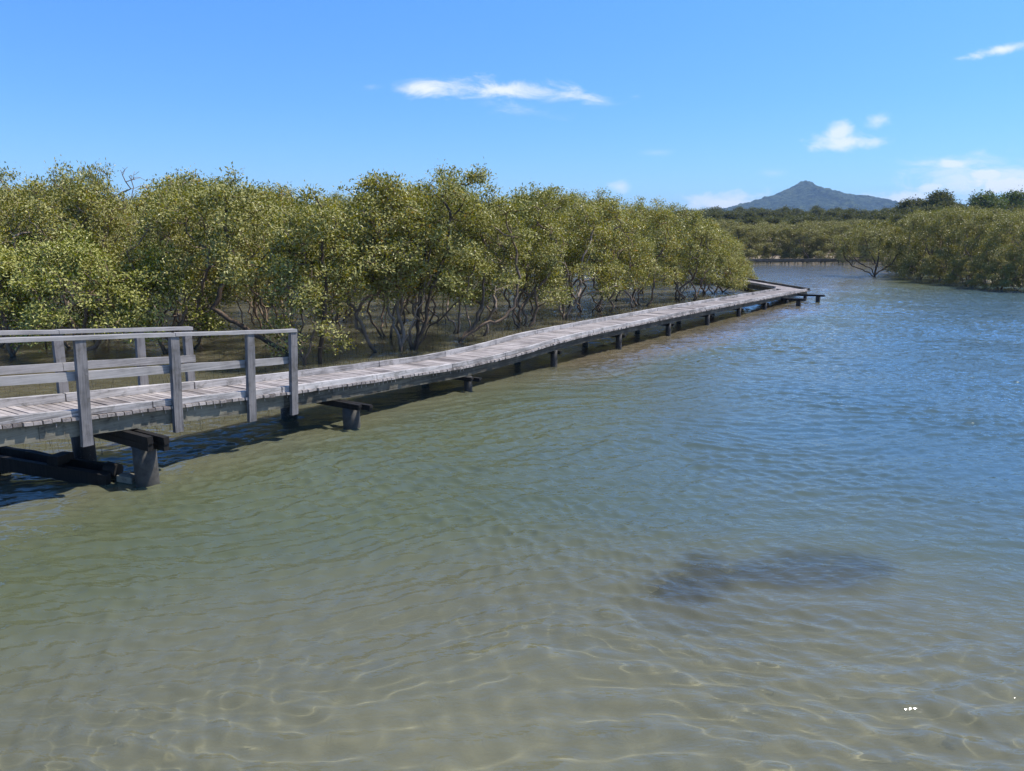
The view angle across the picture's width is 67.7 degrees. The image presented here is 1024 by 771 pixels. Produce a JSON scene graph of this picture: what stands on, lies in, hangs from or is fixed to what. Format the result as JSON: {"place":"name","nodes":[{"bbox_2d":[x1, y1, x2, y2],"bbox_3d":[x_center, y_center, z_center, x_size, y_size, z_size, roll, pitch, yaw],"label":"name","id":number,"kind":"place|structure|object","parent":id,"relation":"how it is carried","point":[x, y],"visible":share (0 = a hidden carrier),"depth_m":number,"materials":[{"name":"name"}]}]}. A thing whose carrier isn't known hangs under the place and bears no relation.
{"place":"outdoors","nodes":[
{"label":"outdoors","id":0,"kind":"place"},
{"bbox_2d":[0,261,1023,770],"bbox_3d":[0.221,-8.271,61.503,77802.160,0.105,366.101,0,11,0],"label":"water","id":1,"kind":"structure","parent":0,"point":[782,535],"depth_m":8.96,"materials":[{"name":"liquid"}]},
{"bbox_2d":[0,0,1023,210],"label":"sky","id":2,"kind":"structure","parent":0,"point":[697,104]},
{"bbox_2d":[576,239,1023,284],"bbox_3d":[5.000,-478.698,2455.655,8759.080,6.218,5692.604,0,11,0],"label":"riverbed","id":3,"kind":"structure","parent":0,"point":[777,257],"depth_m":121.44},
{"bbox_2d":[0,197,43,346],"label":"mangrove tree","id":4,"kind":"object","parent":3,"relation":"on","point":[11,228],"visible":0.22,"depth_m":25.23,"materials":[{"name":"green plant"}]},
{"bbox_2d":[0,161,58,336],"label":"mangrove tree","id":5,"kind":"object","parent":3,"relation":"on","point":[10,194],"visible":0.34,"depth_m":25.89,"materials":[{"name":"green plant"}]},
{"bbox_2d":[0,241,92,355],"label":"mangrove tree","id":6,"kind":"object","parent":3,"relation":"on","point":[7,258],"visible":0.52,"depth_m":23.41,"materials":[{"name":"green plant"}]},
{"bbox_2d":[5,171,114,316],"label":"mangrove tree","id":7,"kind":"object","parent":3,"relation":"on","point":[53,196],"visible":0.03,"depth_m":31.39,"materials":[{"name":"green plant"}]},
{"bbox_2d":[0,173,125,347],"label":"mangrove tree","id":8,"kind":"object","parent":3,"relation":"on","point":[40,220],"visible":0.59,"depth_m":24.82,"materials":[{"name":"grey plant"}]},
{"bbox_2d":[0,446,134,484],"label":"fallen timber","id":9,"kind":"object","parent":3,"relation":"on","point":[66,466],"visible":0.78,"depth_m":11.77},
{"bbox_2d":[15,154,131,340],"bbox_3d":[-15.059,-4.454,26.492,3.883,6.925,3.642,7,13,31],"label":"mangrove tree","id":10,"kind":"object","parent":3,"relation":"on","point":[65,190],"visible":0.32,"depth_m":25.66,"materials":[{"name":"green plant"}]},
{"bbox_2d":[0,221,156,353],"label":"mangrove tree","id":11,"kind":"object","parent":3,"relation":"on","point":[79,259],"visible":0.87,"depth_m":22.36,"materials":[{"name":"green plant"}]},
{"bbox_2d":[34,182,145,333],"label":"mangrove tree","id":12,"kind":"object","parent":3,"relation":"on","point":[54,208],"visible":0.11,"depth_m":27.99,"materials":[{"name":"green plant"}]},
{"bbox_2d":[51,157,159,339],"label":"mangrove tree","id":13,"kind":"object","parent":3,"relation":"on","point":[98,183],"visible":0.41,"depth_m":26.27,"materials":[{"name":"green plant"}]},
{"bbox_2d":[111,167,165,323],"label":"dead tree","id":14,"kind":"object","parent":3,"relation":"on","point":[132,194],"visible":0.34,"depth_m":29.06,"materials":[{"name":"grey plant"}]},
{"bbox_2d":[103,238,232,352],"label":"mangrove tree","id":15,"kind":"object","parent":3,"relation":"on","point":[149,274],"visible":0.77,"depth_m":23.78,"materials":[{"name":"green plant"}]},
{"bbox_2d":[105,189,250,349],"bbox_3d":[-10.877,-3.573,24.939,4.162,5.648,4.096,-9,14,-39],"label":"mangrove tree","id":16,"kind":"object","parent":3,"relation":"on","point":[158,216],"visible":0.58,"depth_m":24.21,"materials":[{"name":"green plant"}]},
{"bbox_2d":[98,169,259,322],"bbox_3d":[-14.108,-5.690,32.670,5.673,7.032,5.763,5,12,23],"label":"mangrove tree","id":17,"kind":"object","parent":3,"relation":"on","point":[149,190],"visible":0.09,"depth_m":31.90,"materials":[{"name":"green plant"}]},
{"bbox_2d":[136,163,235,341],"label":"mangrove tree","id":18,"kind":"object","parent":3,"relation":"on","point":[165,188],"visible":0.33,"depth_m":25.80,"materials":[{"name":"green plant"}]},
{"bbox_2d":[130,175,259,329],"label":"mangrove tree","id":19,"kind":"object","parent":3,"relation":"on","point":[175,238],"visible":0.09,"depth_m":28.57,"materials":[{"name":"green plant"}]},
{"bbox_2d":[181,265,224,340],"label":"mangrove sapling","id":20,"kind":"object","parent":3,"relation":"on","point":[200,279],"visible":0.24,"depth_m":26.95,"materials":[{"name":"green plant"}]},
{"bbox_2d":[213,180,290,324],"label":"mangrove tree","id":21,"kind":"object","parent":3,"relation":"on","point":[267,308],"visible":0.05,"depth_m":31.88,"materials":[{"name":"green plant"}]},
{"bbox_2d":[165,161,355,355],"bbox_3d":[-7.675,-3.760,23.837,5.574,6.326,5.192,0,11,0],"label":"mangrove tree","id":22,"kind":"object","parent":3,"relation":"on","point":[233,199],"visible":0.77,"depth_m":23.00,"materials":[{"name":"green plant"}]},
{"bbox_2d":[249,261,279,337],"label":"mangrove sapling","id":23,"kind":"object","parent":3,"relation":"on","point":[261,277],"visible":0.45,"depth_m":26.86,"materials":[{"name":"green plant"}]},
{"bbox_2d":[213,180,325,329],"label":"mangrove tree","id":24,"kind":"object","parent":3,"relation":"on","point":[266,235],"visible":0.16,"depth_m":29.16,"materials":[{"name":"green plant"}]},
{"bbox_2d":[248,179,308,299],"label":"mangrove tree","id":25,"kind":"object","parent":3,"relation":"on","point":[283,192],"visible":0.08,"depth_m":43.24,"materials":[{"name":"green plant"}]},
{"bbox_2d":[213,190,353,341],"bbox_3d":[-7.893,-3.947,26.768,4.032,5.647,4.299,2,11,8],"label":"mangrove tree","id":26,"kind":"object","parent":3,"relation":"on","point":[254,239],"visible":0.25,"depth_m":26.17,"materials":[{"name":"green plant"}]},
{"bbox_2d":[250,204,361,364],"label":"mangrove tree","id":27,"kind":"object","parent":3,"relation":"on","point":[286,290],"visible":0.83,"depth_m":21.79,"materials":[{"name":"green plant"}]},
{"bbox_2d":[260,180,368,363],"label":"mangrove tree","id":28,"kind":"object","parent":3,"relation":"on","point":[326,228],"visible":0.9,"depth_m":21.82,"materials":[{"name":"green plant"}]},
{"bbox_2d":[299,205,373,321],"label":"mangrove tree","id":29,"kind":"object","parent":3,"relation":"on","point":[343,277],"visible":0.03,"depth_m":33.53,"materials":[{"name":"green plant"}]},
{"bbox_2d":[326,284,356,332],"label":"mangrove sapling","id":30,"kind":"object","parent":3,"relation":"on","point":[336,308],"visible":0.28,"depth_m":29.36,"materials":[{"name":"green plant"}]},
{"bbox_2d":[313,190,370,315],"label":"mangrove tree","id":31,"kind":"object","parent":3,"relation":"on","point":[344,201],"visible":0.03,"depth_m":35.36,"materials":[{"name":"green plant"}]},
{"bbox_2d":[4,291,725,472],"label":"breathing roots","id":32,"kind":"object","parent":3,"relation":"on","point":[426,343],"visible":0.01,"depth_m":29.07,"materials":[{"name":"brown plant"}]},
{"bbox_2d":[303,178,443,351],"bbox_3d":[-4.368,-3.683,24.491,4.280,5.968,4.514,10,15,41],"label":"mangrove tree","id":33,"kind":"object","parent":3,"relation":"on","point":[364,198],"visible":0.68,"depth_m":23.34,"materials":[{"name":"green plant"}]},
{"bbox_2d":[338,182,438,336],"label":"mangrove tree","id":34,"kind":"object","parent":3,"relation":"on","point":[381,317],"visible":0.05,"depth_m":28.29,"materials":[{"name":"green plant"}]},
{"bbox_2d":[337,169,447,350],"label":"mangrove tree","id":35,"kind":"object","parent":3,"relation":"on","point":[386,185],"visible":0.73,"depth_m":23.64,"materials":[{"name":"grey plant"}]},
{"bbox_2d":[360,180,455,313],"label":"mangrove tree","id":36,"kind":"object","parent":3,"relation":"on","point":[426,256],"visible":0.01,"depth_m":37.17,"materials":[{"name":"green plant"}]},
{"bbox_2d":[336,189,481,348],"bbox_3d":[-3.448,-3.692,25.335,4.333,5.663,5.024,11,15,44],"label":"mangrove tree","id":37,"kind":"object","parent":3,"relation":"on","point":[375,288],"visible":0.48,"depth_m":24.52,"materials":[{"name":"green plant"}]},
{"bbox_2d":[0,273,824,486],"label":"boardwalk","id":38,"kind":"structure","parent":3,"relation":"on","point":[83,416],"depth_m":13.16,"materials":[{"name":"grey wood"}]},
{"bbox_2d":[348,157,496,349],"bbox_3d":[-2.949,-4.121,25.046,5.022,6.601,4.146,0,11,0],"label":"mangrove tree","id":39,"kind":"object","parent":3,"relation":"on","point":[444,198],"visible":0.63,"depth_m":24.47,"materials":[{"name":"green plant"}]},
{"bbox_2d":[365,189,490,321],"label":"mangrove tree","id":40,"kind":"object","parent":3,"relation":"on","point":[433,313],"visible":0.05,"depth_m":33.31,"materials":[{"name":"green plant"}]},
{"bbox_2d":[416,159,490,333],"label":"mangrove tree","id":41,"kind":"object","parent":3,"relation":"on","point":[456,327],"visible":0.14,"depth_m":28.72,"materials":[{"name":"green plant"}]},
{"bbox_2d":[417,184,540,342],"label":"mangrove tree","id":42,"kind":"object","parent":3,"relation":"on","point":[484,291],"visible":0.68,"depth_m":26.52,"materials":[{"name":"green plant"}]},
{"bbox_2d":[440,200,534,335],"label":"mangrove tree","id":43,"kind":"object","parent":3,"relation":"on","point":[498,234],"visible":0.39,"depth_m":27.48,"materials":[{"name":"green plant"}]},
{"bbox_2d":[478,189,569,321],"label":"mangrove tree","id":44,"kind":"object","parent":3,"relation":"on","point":[555,270],"visible":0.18,"depth_m":32.58,"materials":[{"name":"green plant"}]},
{"bbox_2d":[474,181,584,326],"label":"mangrove tree","id":45,"kind":"object","parent":3,"relation":"on","point":[538,205],"visible":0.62,"depth_m":30.97,"materials":[{"name":"green plant"}]},
{"bbox_2d":[527,193,611,307],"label":"mangrove tree","id":46,"kind":"object","parent":3,"relation":"on","point":[576,280],"visible":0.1,"depth_m":39.06,"materials":[{"name":"green plant"}]},
{"bbox_2d":[511,183,630,318],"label":"mangrove tree","id":47,"kind":"object","parent":3,"relation":"on","point":[581,210],"visible":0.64,"depth_m":33.98,"materials":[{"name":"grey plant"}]},
{"bbox_2d":[557,191,599,292],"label":"mangrove tree","id":48,"kind":"object","parent":3,"relation":"on","point":[578,194],"visible":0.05,"depth_m":48.71,"materials":[{"name":"green plant"}]},
{"bbox_2d":[538,190,640,311],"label":"mangrove tree","id":49,"kind":"object","parent":3,"relation":"on","point":[604,246],"visible":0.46,"depth_m":36.56,"materials":[{"name":"green plant"}]},
{"bbox_2d":[556,187,659,311],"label":"mangrove tree","id":50,"kind":"object","parent":3,"relation":"on","point":[644,244],"visible":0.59,"depth_m":36.69,"materials":[{"name":"green plant"}]},
{"bbox_2d":[592,209,658,300],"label":"mangrove tree","id":51,"kind":"object","parent":3,"relation":"on","point":[653,247],"visible":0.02,"depth_m":44.38,"materials":[{"name":"green plant"}]},
{"bbox_2d":[598,220,666,307],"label":"mangrove tree","id":52,"kind":"object","parent":3,"relation":"on","point":[656,269],"visible":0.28,"depth_m":39.44,"materials":[{"name":"green plant"}]},
{"bbox_2d":[592,196,691,304],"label":"mangrove tree","id":53,"kind":"object","parent":3,"relation":"on","point":[655,218],"visible":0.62,"depth_m":40.24,"materials":[{"name":"green plant"}]},
{"bbox_2d":[627,213,682,293],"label":"mangrove tree","id":54,"kind":"object","parent":3,"relation":"on","point":[652,241],"visible":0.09,"depth_m":49.04,"materials":[{"name":"green plant"}]},
{"bbox_2d":[644,202,724,299],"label":"mangrove tree","id":55,"kind":"object","parent":3,"relation":"on","point":[693,220],"visible":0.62,"depth_m":43.98,"materials":[{"name":"green plant"}]},
{"bbox_2d":[645,215,732,300],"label":"mangrove tree","id":56,"kind":"object","parent":3,"relation":"on","point":[709,251],"visible":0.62,"depth_m":43.75,"materials":[{"name":"green plant"}]},
{"bbox_2d":[667,216,749,293],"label":"mangrove tree","id":57,"kind":"object","parent":3,"relation":"on","point":[728,246],"visible":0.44,"depth_m":47.97,"materials":[{"name":"green plant"}]},
{"bbox_2d":[688,240,751,291],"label":"mangrove tree","id":58,"kind":"object","parent":3,"relation":"on","point":[740,272],"visible":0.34,"depth_m":50.17,"materials":[{"name":"green plant"}]},
{"bbox_2d":[700,230,743,293],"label":"mangrove tree","id":59,"kind":"object","parent":3,"relation":"on","point":[734,261],"visible":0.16,"depth_m":49.30,"materials":[{"name":"green plant"}]},
{"bbox_2d":[716,217,744,237],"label":"mangrove tree","id":60,"kind":"object","parent":3,"relation":"on","point":[730,224],"visible":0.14,"depth_m":141.45,"materials":[{"name":"green plant"}]},
{"bbox_2d":[720,210,743,219],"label":"forest tree","id":61,"kind":"object","parent":3,"relation":"on","point":[732,215],"visible":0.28,"depth_m":212.49,"materials":[{"name":"green plant"}]},
{"bbox_2d":[719,224,752,256],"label":"mangrove tree","id":62,"kind":"object","parent":3,"relation":"on","point":[738,228],"visible":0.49,"depth_m":112.19,"materials":[{"name":"green plant"}]},
{"bbox_2d":[734,215,761,238],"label":"forest tree","id":63,"kind":"object","parent":3,"relation":"on","point":[749,219],"visible":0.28,"depth_m":159.73,"materials":[{"name":"green plant"}]},
{"bbox_2d":[731,225,765,258],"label":"mangrove tree","id":64,"kind":"object","parent":3,"relation":"on","point":[751,230],"visible":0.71,"depth_m":112.00,"materials":[{"name":"green plant"}]},
{"bbox_2d":[739,263,759,278],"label":"mangrove tree","id":65,"kind":"object","parent":3,"relation":"on","point":[751,276],"visible":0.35,"depth_m":60.72,"materials":[{"name":"green plant"}]},
{"bbox_2d":[741,222,778,258],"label":"mangrove tree","id":66,"kind":"object","parent":3,"relation":"on","point":[764,254],"visible":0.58,"depth_m":114.65,"materials":[{"name":"green plant"}]},
{"bbox_2d":[755,214,792,240],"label":"forest tree","id":67,"kind":"object","parent":3,"relation":"on","point":[773,219],"visible":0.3,"depth_m":157.81,"materials":[{"name":"green plant"}]},
{"bbox_2d":[757,225,793,258],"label":"mangrove tree","id":68,"kind":"object","parent":3,"relation":"on","point":[775,228],"visible":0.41,"depth_m":116.11,"materials":[{"name":"green plant"}]},
{"bbox_2d":[758,220,802,253],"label":"mangrove tree","id":69,"kind":"object","parent":3,"relation":"on","point":[782,224],"visible":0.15,"depth_m":130.67,"materials":[{"name":"green plant"}]},
{"bbox_2d":[763,226,802,258],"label":"mangrove tree","id":70,"kind":"object","parent":3,"relation":"on","point":[788,231],"visible":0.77,"depth_m":114.76,"materials":[{"name":"green plant"}]},
{"bbox_2d":[744,258,843,262],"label":"boardwalk","id":71,"kind":"structure","parent":3,"relation":"on","point":[798,260],"depth_m":107.34,"materials":[{"name":"wood"}]},
{"bbox_2d":[778,231,814,258],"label":"mangrove tree","id":72,"kind":"object","parent":3,"relation":"on","point":[785,246],"visible":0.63,"depth_m":115.08,"materials":[{"name":"green plant"}]},
{"bbox_2d":[775,220,826,253],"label":"mangrove tree","id":73,"kind":"object","parent":3,"relation":"on","point":[801,224],"visible":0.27,"depth_m":128.74,"materials":[{"name":"green plant"}]},
{"bbox_2d":[792,213,825,243],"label":"forest tree","id":74,"kind":"object","parent":3,"relation":"on","point":[809,218],"visible":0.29,"depth_m":156.49,"materials":[{"name":"green plant"}]},
{"bbox_2d":[788,222,832,258],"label":"mangrove tree","id":75,"kind":"object","parent":3,"relation":"on","point":[816,230],"visible":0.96,"depth_m":112.29,"materials":[{"name":"green plant"}]},
{"bbox_2d":[799,229,843,258],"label":"mangrove tree","id":76,"kind":"object","parent":3,"relation":"on","point":[819,243],"visible":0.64,"depth_m":113.67,"materials":[{"name":"green plant"}]},
{"bbox_2d":[806,224,858,260],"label":"mangrove tree","id":77,"kind":"object","parent":3,"relation":"on","point":[834,232],"visible":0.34,"depth_m":114.15,"materials":[{"name":"green plant"}]},
{"bbox_2d":[819,220,854,252],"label":"mangrove tree","id":78,"kind":"object","parent":3,"relation":"on","point":[841,223],"visible":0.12,"depth_m":139.74,"materials":[{"name":"green plant"}]},
{"bbox_2d":[834,209,861,220],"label":"forest tree","id":79,"kind":"object","parent":3,"relation":"on","point":[847,214],"visible":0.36,"depth_m":197.20,"materials":[{"name":"green plant"}]},
{"bbox_2d":[835,227,871,263],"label":"mangrove tree","id":80,"kind":"object","parent":3,"relation":"on","point":[856,254],"visible":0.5,"depth_m":101.92,"materials":[{"name":"green plant"}]},
{"bbox_2d":[856,223,892,263],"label":"mangrove tree","id":81,"kind":"object","parent":3,"relation":"on","point":[871,258],"visible":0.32,"depth_m":102.55,"materials":[{"name":"green plant"}]},
{"bbox_2d":[831,218,919,276],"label":"mangrove tree","id":82,"kind":"object","parent":3,"relation":"on","point":[883,229],"visible":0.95,"depth_m":70.12,"materials":[{"name":"green plant"}]},
{"bbox_2d":[869,220,942,274],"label":"mangrove tree","id":83,"kind":"object","parent":3,"relation":"on","point":[880,257],"visible":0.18,"depth_m":76.00,"materials":[{"name":"green plant"}]},
{"bbox_2d":[888,194,926,214],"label":"forest tree","id":84,"kind":"object","parent":3,"relation":"on","point":[902,205],"visible":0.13,"depth_m":165.37,"materials":[{"name":"green plant"}]},
{"bbox_2d":[883,209,951,275],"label":"mangrove tree","id":85,"kind":"object","parent":3,"relation":"on","point":[893,268],"visible":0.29,"depth_m":71.37,"materials":[{"name":"green plant"}]},
{"bbox_2d":[895,213,948,278],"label":"mangrove tree","id":86,"kind":"object","parent":3,"relation":"on","point":[906,270],"visible":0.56,"depth_m":65.85,"materials":[{"name":"green plant"}]},
{"bbox_2d":[894,206,960,259],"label":"mangrove tree","id":87,"kind":"object","parent":3,"relation":"on","point":[928,236],"visible":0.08,"depth_m":80.32,"materials":[{"name":"green plant"}]},
{"bbox_2d":[913,254,953,281],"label":"mangrove tree","id":88,"kind":"object","parent":3,"relation":"on","point":[928,262],"visible":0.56,"depth_m":62.46,"materials":[{"name":"green plant"}]},
{"bbox_2d":[920,187,961,206],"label":"forest tree","id":89,"kind":"object","parent":3,"relation":"on","point":[936,196],"visible":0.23,"depth_m":159.57,"materials":[{"name":"green plant"}]},
{"bbox_2d":[931,197,960,208],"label":"forest tree","id":90,"kind":"object","parent":3,"relation":"on","point":[948,203],"visible":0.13,"depth_m":154.66,"materials":[{"name":"green plant"}]},
{"bbox_2d":[908,205,985,278],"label":"mangrove tree","id":91,"kind":"object","parent":3,"relation":"on","point":[934,249],"visible":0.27,"depth_m":66.10,"materials":[{"name":"green plant"}]},
{"bbox_2d":[920,204,983,283],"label":"mangrove tree","id":92,"kind":"object","parent":3,"relation":"on","point":[951,236],"visible":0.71,"depth_m":61.10,"materials":[{"name":"green plant"}]},
{"bbox_2d":[943,255,989,285],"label":"mangrove tree","id":93,"kind":"object","parent":3,"relation":"on","point":[961,263],"visible":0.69,"depth_m":57.85,"materials":[{"name":"green plant"}]},
{"bbox_2d":[937,205,1004,279],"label":"mangrove tree","id":94,"kind":"object","parent":3,"relation":"on","point":[972,212],"visible":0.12,"depth_m":64.32,"materials":[{"name":"green plant"}]},
{"bbox_2d":[943,209,1008,284],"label":"mangrove tree","id":95,"kind":"object","parent":3,"relation":"on","point":[979,218],"visible":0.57,"depth_m":57.69,"materials":[{"name":"green plant"}]},
{"bbox_2d":[965,189,1010,249],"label":"forest tree","id":96,"kind":"object","parent":3,"relation":"on","point":[988,200],"visible":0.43,"depth_m":154.74,"materials":[{"name":"green plant"}]},
{"bbox_2d":[965,255,1010,288],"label":"mangrove tree","id":97,"kind":"object","parent":3,"relation":"on","point":[997,262],"visible":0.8,"depth_m":54.51,"materials":[{"name":"green plant"}]},
{"bbox_2d":[968,211,1023,288],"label":"mangrove tree","id":98,"kind":"object","parent":3,"relation":"on","point":[1003,227],"visible":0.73,"depth_m":53.97,"materials":[{"name":"green plant"}]},
{"bbox_2d":[972,209,1023,282],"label":"mangrove tree","id":99,"kind":"object","parent":3,"relation":"on","point":[1001,215],"visible":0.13,"depth_m":60.47,"materials":[{"name":"green plant"}]},
{"bbox_2d":[983,211,1023,283],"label":"mangrove tree","id":100,"kind":"object","parent":3,"relation":"on","point":[1022,216],"visible":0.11,"depth_m":58.33,"materials":[{"name":"green plant"}]},
{"bbox_2d":[985,250,1023,290],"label":"mangrove tree","id":101,"kind":"object","parent":3,"relation":"on","point":[1020,261],"visible":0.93,"depth_m":52.41,"materials":[{"name":"green plant"}]},
{"bbox_2d":[998,185,1023,209],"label":"forest tree","id":102,"kind":"object","parent":3,"relation":"on","point":[1014,197],"visible":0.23,"depth_m":159.63,"materials":[{"name":"green plant"}]},
{"bbox_2d":[999,222,1023,285],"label":"mangrove tree","id":103,"kind":"object","parent":3,"relation":"on","point":[1011,271],"visible":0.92,"depth_m":52.23,"materials":[{"name":"green plant"}]},
{"bbox_2d":[719,180,901,212],"bbox_3d":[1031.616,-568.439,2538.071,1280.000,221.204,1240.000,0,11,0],"label":"mountain","id":104,"kind":"structure","parent":0,"point":[805,194],"depth_m":2408.68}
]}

